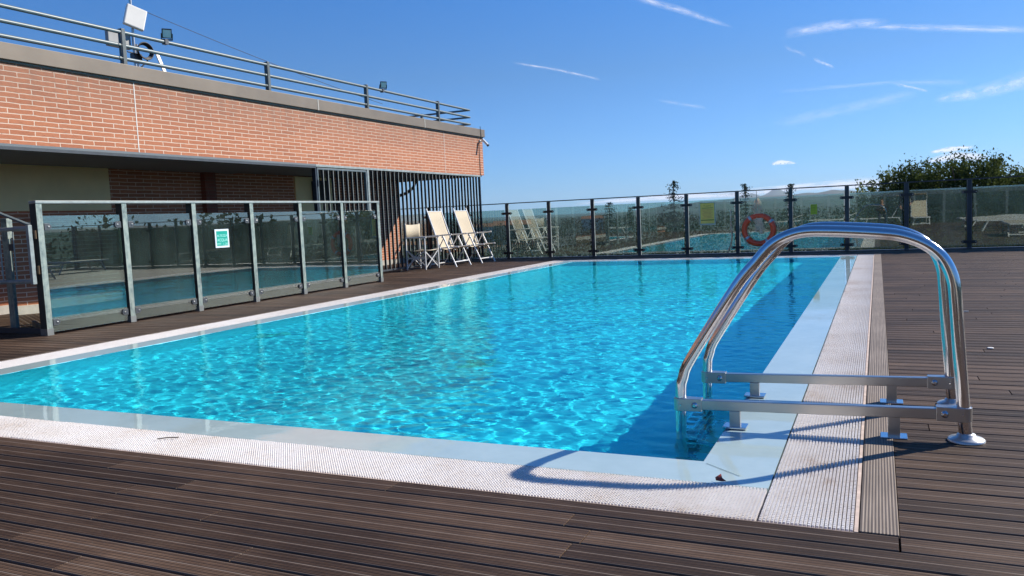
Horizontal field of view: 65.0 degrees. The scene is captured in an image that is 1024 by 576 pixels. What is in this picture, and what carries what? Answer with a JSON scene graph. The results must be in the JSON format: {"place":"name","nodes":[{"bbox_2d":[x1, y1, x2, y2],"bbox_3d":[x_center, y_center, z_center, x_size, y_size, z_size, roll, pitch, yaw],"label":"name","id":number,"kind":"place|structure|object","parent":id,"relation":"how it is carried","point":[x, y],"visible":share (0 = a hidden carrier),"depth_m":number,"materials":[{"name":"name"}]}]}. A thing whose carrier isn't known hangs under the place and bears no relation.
{"place":"outdoors","nodes":[
{"label":"outdoors","id":0,"kind":"place"},
{"bbox_2d":[0,41,484,314],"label":"brick building","id":1,"kind":"structure","parent":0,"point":[76,128],"depth_m":12.63,"materials":[{"name":"orange brick"}]},
{"bbox_2d":[105,0,153,66],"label":"antenna mast","id":2,"kind":"object","parent":1,"relation":"on","point":[134,18],"visible":0.7,"depth_m":12.18,"materials":[{"name":"metal"}]},
{"bbox_2d":[147,12,381,103],"bbox_3d":[-4.277,-4.112,14.680,0.009,0.929,5.772,0,6,31],"label":"overhead cable","id":3,"kind":"object","parent":2,"relation":"attached to","point":[244,52],"visible":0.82,"depth_m":13.84,"materials":[{"name":"black plastic"}]},
{"bbox_2d":[156,54,165,71],"bbox_3d":[-5.501,-3.447,12.687,0.209,0.488,0.050,-5,6,-25],"label":"white board","id":4,"kind":"object","parent":1,"relation":"on","point":[160,60],"visible":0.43,"depth_m":12.65,"materials":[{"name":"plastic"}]},
{"bbox_2d":[0,3,470,125],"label":"roof railing","id":5,"kind":"object","parent":1,"relation":"on","point":[122,45],"visible":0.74,"depth_m":12.41,"materials":[{"name":"grey metal"}]},
{"bbox_2d":[161,28,172,44],"bbox_3d":[-5.066,-3.688,11.792,0.162,0.227,0.092,-5,6,-28],"label":"floodlight","id":6,"kind":"object","parent":5,"relation":"attached to","point":[166,33],"visible":1,"depth_m":11.77,"materials":[{"name":"black plastic"}]},
{"bbox_2d":[379,81,386,92],"bbox_3d":[-2.716,-4.243,16.956,0.162,0.227,0.092,-5,6,-28],"label":"floodlight","id":7,"kind":"object","parent":5,"relation":"attached to","point":[382,85],"visible":1,"depth_m":16.94,"materials":[{"name":"black plastic"}]},
{"bbox_2d":[479,127,488,171],"bbox_3d":[-0.717,-3.572,20.893,0.275,1.250,0.108,-1,5,17],"label":"security camera","id":8,"kind":"object","parent":1,"relation":"attached to","point":[485,142],"visible":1,"depth_m":20.87,"materials":[{"name":"white plastic"}]},
{"bbox_2d":[0,257,839,460],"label":"water","id":9,"kind":"structure","parent":0,"point":[584,356],"depth_m":6.09,"materials":[{"name":"blue liquid"}]},
{"bbox_2d":[0,247,1023,575],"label":"pool deck","id":10,"kind":"structure","parent":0,"point":[76,511],"depth_m":2.94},
{"bbox_2d":[0,212,45,333],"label":"glass fence","id":11,"kind":"object","parent":10,"relation":"on","point":[23,308],"visible":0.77,"depth_m":9.15,"materials":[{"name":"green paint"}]},
{"bbox_2d":[28,201,383,335],"bbox_3d":[-3.768,-0.525,11.635,0.117,1.462,6.545,0,5,24],"label":"glass fence","id":12,"kind":"object","parent":10,"relation":"on","point":[137,266],"visible":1,"depth_m":10.80,"materials":[{"name":"glass"}]},
{"bbox_2d":[0,225,39,283],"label":"gate","id":13,"kind":"structure","parent":12,"relation":"attached to","point":[31,255],"depth_m":8.61,"materials":[{"name":"grey metal"}]},
{"bbox_2d":[214,229,229,247],"bbox_3d":[-3.995,-0.684,11.069,0.007,0.254,0.257,0,5,24],"label":"depth sign","id":14,"kind":"object","parent":12,"relation":"attached to","point":[221,238],"visible":1,"depth_m":11.06,"materials":[{"name":"teal plastic"}]},
{"bbox_2d":[312,164,483,271],"bbox_3d":[-2.212,-1.517,17.983,0.085,2.198,6.810,0,5,24],"label":"slatted screen","id":15,"kind":"object","parent":10,"relation":"on","point":[315,186],"visible":0.78,"depth_m":18.19,"materials":[{"name":"grey paint"}]},
{"bbox_2d":[316,168,368,210],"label":"slatted gate","id":16,"kind":"structure","parent":15,"relation":"attached to","point":[347,186],"depth_m":15.62,"materials":[{"name":"grey metal"}]},
{"bbox_2d":[2,257,821,430],"bbox_3d":[1.099,0.385,10.864,5.667,0.632,13.847,0,5,24],"label":"pool basin","id":17,"kind":"object","parent":10,"relation":"in","point":[392,297],"visible":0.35,"depth_m":10.45,"materials":[{"name":"tile"}]},
{"bbox_2d":[0,256,856,493],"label":"pool ledge","id":18,"kind":"object","parent":17,"relation":"on","point":[751,455],"visible":0.72,"depth_m":4.06,"materials":[{"name":"white stone"}]},
{"bbox_2d":[715,474,725,480],"bbox_3d":[0.805,0.735,3.109,0.030,0.021,0.044,-4,5,-17],"label":"dry leaf","id":19,"kind":"object","parent":18,"relation":"on","point":[718,478],"visible":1,"depth_m":3.11,"materials":[{"name":"brown plant"}]},
{"bbox_2d":[404,223,439,269],"bbox_3d":[-1.976,-0.927,17.756,0.532,1.018,0.606,0,5,24],"label":"director chair","id":20,"kind":"object","parent":10,"relation":"on","point":[412,231],"visible":1,"depth_m":17.78,"materials":[{"name":"beige fabric"}]},
{"bbox_2d":[425,208,471,267],"bbox_3d":[-1.457,-1.174,18.587,0.809,1.358,0.798,0,5,24],"label":"deck chair","id":21,"kind":"object","parent":10,"relation":"on","point":[439,226],"visible":0.95,"depth_m":18.65,"materials":[{"name":"beige fabric"}]},
{"bbox_2d":[452,208,494,263],"bbox_3d":[-0.916,-1.289,19.631,0.809,1.358,0.798,0,5,24],"label":"deck chair","id":22,"kind":"object","parent":10,"relation":"on","point":[462,217],"visible":0.94,"depth_m":19.69,"materials":[{"name":"beige fabric"}]},
{"bbox_2d":[401,176,1023,260],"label":"glass fence","id":23,"kind":"object","parent":10,"relation":"on","point":[969,191],"visible":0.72,"depth_m":18.56,"materials":[{"name":"clear glass"}]},
{"bbox_2d":[699,202,715,224],"bbox_3d":[4.571,-1.737,18.791,0.362,0.522,0.008,0,5,24],"label":"notice","id":24,"kind":"object","parent":23,"relation":"attached to","point":[707,213],"visible":1,"depth_m":18.79,"materials":[{"name":"yellow paper"}]},
{"bbox_2d":[727,210,731,250],"bbox_3d":[5.019,-1.325,18.546,0.137,0.966,0.032,-4,5,-13],"label":"hanging rope","id":25,"kind":"object","parent":23,"relation":"hanging from","point":[731,231],"visible":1,"depth_m":18.55,"materials":[{"name":"grey"}]},
{"bbox_2d":[739,213,778,248],"bbox_3d":[5.610,-1.298,18.260,0.861,0.810,0.127,0,5,24],"label":"life ring","id":26,"kind":"object","parent":23,"relation":"hanging from","point":[750,218],"visible":0.91,"depth_m":18.23,"materials":[{"name":"orange plastic"}]},
{"bbox_2d":[746,191,764,233],"bbox_3d":[5.524,-1.718,18.221,0.406,0.987,0.151,0,5,24],"label":"rope bundle","id":27,"kind":"object","parent":26,"relation":"hanging from","point":[759,225],"visible":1,"depth_m":18.18,"materials":[{"name":"grey paint"}]},
{"bbox_2d":[811,204,816,213],"bbox_3d":[6.698,-1.746,17.823,0.134,0.219,0.004,0,5,24],"label":"notice","id":28,"kind":"object","parent":23,"relation":"attached to","point":[813,208],"visible":1,"depth_m":17.82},
{"bbox_2d":[757,255,874,532],"bbox_3d":[1.068,0.085,10.845,6.930,0.001,15.089,0,5,24],"label":"overflow channel","id":29,"kind":"object","parent":10,"relation":"on","point":[845,434],"visible":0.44,"depth_m":3.43,"materials":[{"name":"grey plastic"}]},
{"bbox_2d":[0,261,563,368],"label":"overflow grating","id":30,"kind":"object","parent":29,"relation":"on","point":[53,355],"visible":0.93,"depth_m":9.06,"materials":[{"name":"white plastic"}]},
{"bbox_2d":[0,416,766,520],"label":"overflow grating","id":31,"kind":"object","parent":29,"relation":"on","point":[714,500],"visible":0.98,"depth_m":3.43,"materials":[{"name":"white plastic"}]},
{"bbox_2d":[5,258,873,532],"bbox_3d":[1.067,0.073,10.844,6.928,0.018,15.088,0,5,24],"label":"channel lip","id":32,"kind":"object","parent":29,"relation":"on","point":[856,525],"visible":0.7,"depth_m":3.48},
{"bbox_2d":[555,254,856,260],"bbox_3d":[3.962,-0.646,17.590,6.609,0.019,0.322,0,5,24],"label":"overflow grating","id":33,"kind":"object","parent":29,"relation":"on","point":[705,257],"visible":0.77,"depth_m":17.52,"materials":[{"name":"white plastic"}]},
{"bbox_2d":[758,254,873,531],"bbox_3d":[4.072,0.056,9.475,0.296,0.020,15.075,0,5,24],"label":"overflow grating","id":34,"kind":"object","parent":29,"relation":"on","point":[790,493],"visible":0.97,"depth_m":3.56,"materials":[{"name":"white plastic"}]},
{"bbox_2d":[674,222,985,445],"bbox_3d":[1.557,0.454,4.024,1.345,1.553,0.833,0,5,24],"label":"pool ladder","id":35,"kind":"object","parent":10,"relation":"attached to","point":[954,405],"visible":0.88,"depth_m":3.83,"materials":[{"name":"metal"}]},
{"bbox_2d":[0,0,1023,221],"label":"sky","id":36,"kind":"structure","parent":0,"point":[703,96],"materials":[{"name":"blue"}]},
{"bbox_2d":[594,193,755,202],"bbox_3d":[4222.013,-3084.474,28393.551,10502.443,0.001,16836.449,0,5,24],"label":"cloud","id":37,"kind":"structure","parent":0,"point":[707,195],"depth_m":25448.17,"materials":[{"name":"white"}]},
{"bbox_2d":[401,185,1003,259],"bbox_3d":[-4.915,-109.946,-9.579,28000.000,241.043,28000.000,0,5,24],"label":"countryside","id":38,"kind":"structure","parent":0,"point":[771,200],"depth_m":1612.82,"materials":[{"name":"green plant"}]},
{"bbox_2d":[498,219,532,257],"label":"conifer","id":39,"kind":"object","parent":38,"relation":"on","point":[519,226],"visible":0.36,"depth_m":89.78,"materials":[{"name":"green plant"}]},
{"bbox_2d":[581,215,602,230],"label":"farmhouse","id":40,"kind":"object","parent":38,"relation":"on","point":[585,219],"visible":0.55,"depth_m":413.84,"materials":[{"name":"ceramic"}]},
{"bbox_2d":[595,202,624,255],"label":"conifer","id":41,"kind":"object","parent":38,"relation":"on","point":[609,233],"visible":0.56,"depth_m":71.15,"materials":[{"name":"green plant"}]},
{"bbox_2d":[618,207,649,254],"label":"conifer","id":42,"kind":"object","parent":38,"relation":"on","point":[629,226],"visible":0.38,"depth_m":83.78,"materials":[{"name":"green plant"}]},
{"bbox_2d":[650,180,700,254],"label":"conifer","id":43,"kind":"object","parent":38,"relation":"on","point":[675,232],"visible":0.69,"depth_m":68.22,"materials":[{"name":"green plant"}]},
{"bbox_2d":[402,203,1023,259],"bbox_3d":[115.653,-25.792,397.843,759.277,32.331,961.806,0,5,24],"label":"woodland","id":44,"kind":"object","parent":38,"relation":"on","point":[875,245],"visible":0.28,"depth_m":130.23,"materials":[{"name":"green plant"}]},
{"bbox_2d":[732,183,764,251],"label":"conifer","id":45,"kind":"object","parent":38,"relation":"on","point":[745,213],"visible":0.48,"depth_m":74.53,"materials":[{"name":"green plant"}]},
{"bbox_2d":[776,184,807,248],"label":"conifer","id":46,"kind":"object","parent":38,"relation":"on","point":[786,209],"visible":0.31,"depth_m":71.50,"materials":[{"name":"green plant"}]},
{"bbox_2d":[849,165,926,249],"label":"oak tree","id":47,"kind":"object","parent":38,"relation":"on","point":[875,212],"visible":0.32,"depth_m":41.92,"materials":[{"name":"green plant"}]},
{"bbox_2d":[871,153,958,249],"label":"oak tree","id":48,"kind":"object","parent":38,"relation":"on","point":[915,175],"visible":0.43,"depth_m":40.38,"materials":[{"name":"green plant"}]},
{"bbox_2d":[894,157,979,240],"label":"oak tree","id":49,"kind":"object","parent":38,"relation":"on","point":[928,172],"visible":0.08,"depth_m":41.56,"materials":[{"name":"green plant"}]},
{"bbox_2d":[915,145,1019,247],"bbox_3d":[22.579,-0.744,40.089,4.783,12.635,4.488,-6,6,-31],"label":"oak tree","id":50,"kind":"object","parent":38,"relation":"on","point":[963,169],"visible":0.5,"depth_m":39.22,"materials":[{"name":"green plant"}]},
{"bbox_2d":[951,147,1023,246],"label":"oak tree","id":51,"kind":"object","parent":38,"relation":"on","point":[992,198],"visible":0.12,"depth_m":40.37,"materials":[{"name":"green plant"}]},
{"bbox_2d":[974,165,1023,246],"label":"oak tree","id":52,"kind":"object","parent":38,"relation":"on","point":[1015,186],"visible":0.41,"depth_m":38.71,"materials":[{"name":"green plant"}]},
{"bbox_2d":[1007,194,1023,239],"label":"oak tree","id":53,"kind":"object","parent":38,"relation":"on","point":[1020,216],"visible":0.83,"depth_m":37.98,"materials":[{"name":"green plant"}]},
{"bbox_2d":[773,160,793,164],"bbox_3d":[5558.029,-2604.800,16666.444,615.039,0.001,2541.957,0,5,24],"label":"cloud","id":54,"kind":"structure","parent":0,"point":[781,162],"depth_m":16748.98,"materials":[{"name":"white"}]},
{"bbox_2d":[724,179,895,195],"bbox_3d":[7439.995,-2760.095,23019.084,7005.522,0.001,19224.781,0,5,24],"label":"cloud","id":55,"kind":"structure","parent":0,"point":[852,182],"depth_m":18523.72,"materials":[{"name":"white"}]},
{"bbox_2d":[859,274,873,530],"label":"terrace","id":56,"kind":"structure","parent":0,"point":[864,434],"depth_m":5.76,"materials":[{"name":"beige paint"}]},
{"bbox_2d":[874,256,900,552],"bbox_3d":[1.688,0.357,8.764,22.200,0.220,21.600,0,5,24],"label":"deck base","id":57,"kind":"object","parent":56,"relation":"on","point":[896,491],"visible":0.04,"depth_m":2.58,"materials":[{"name":"brown wood"}]},
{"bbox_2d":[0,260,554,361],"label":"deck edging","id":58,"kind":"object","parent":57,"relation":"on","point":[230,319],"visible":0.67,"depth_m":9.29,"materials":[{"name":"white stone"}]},
{"bbox_2d":[859,254,898,540],"bbox_3d":[4.275,0.055,9.382,0.115,0.023,15.088,0,5,24],"label":"deck edging","id":59,"kind":"object","parent":57,"relation":"on","point":[879,513],"visible":0.84,"depth_m":3.36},
{"bbox_2d":[933,146,969,152],"bbox_3d":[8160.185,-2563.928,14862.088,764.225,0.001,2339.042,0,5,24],"label":"cloud","id":60,"kind":"structure","parent":0,"point":[949,149],"depth_m":14776.59,"materials":[{"name":"white"}]},
{"bbox_2d":[931,153,983,161],"bbox_3d":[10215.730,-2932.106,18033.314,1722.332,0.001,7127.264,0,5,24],"label":"cloud","id":61,"kind":"structure","parent":0,"point":[969,155],"depth_m":17620.35,"materials":[{"name":"white"}]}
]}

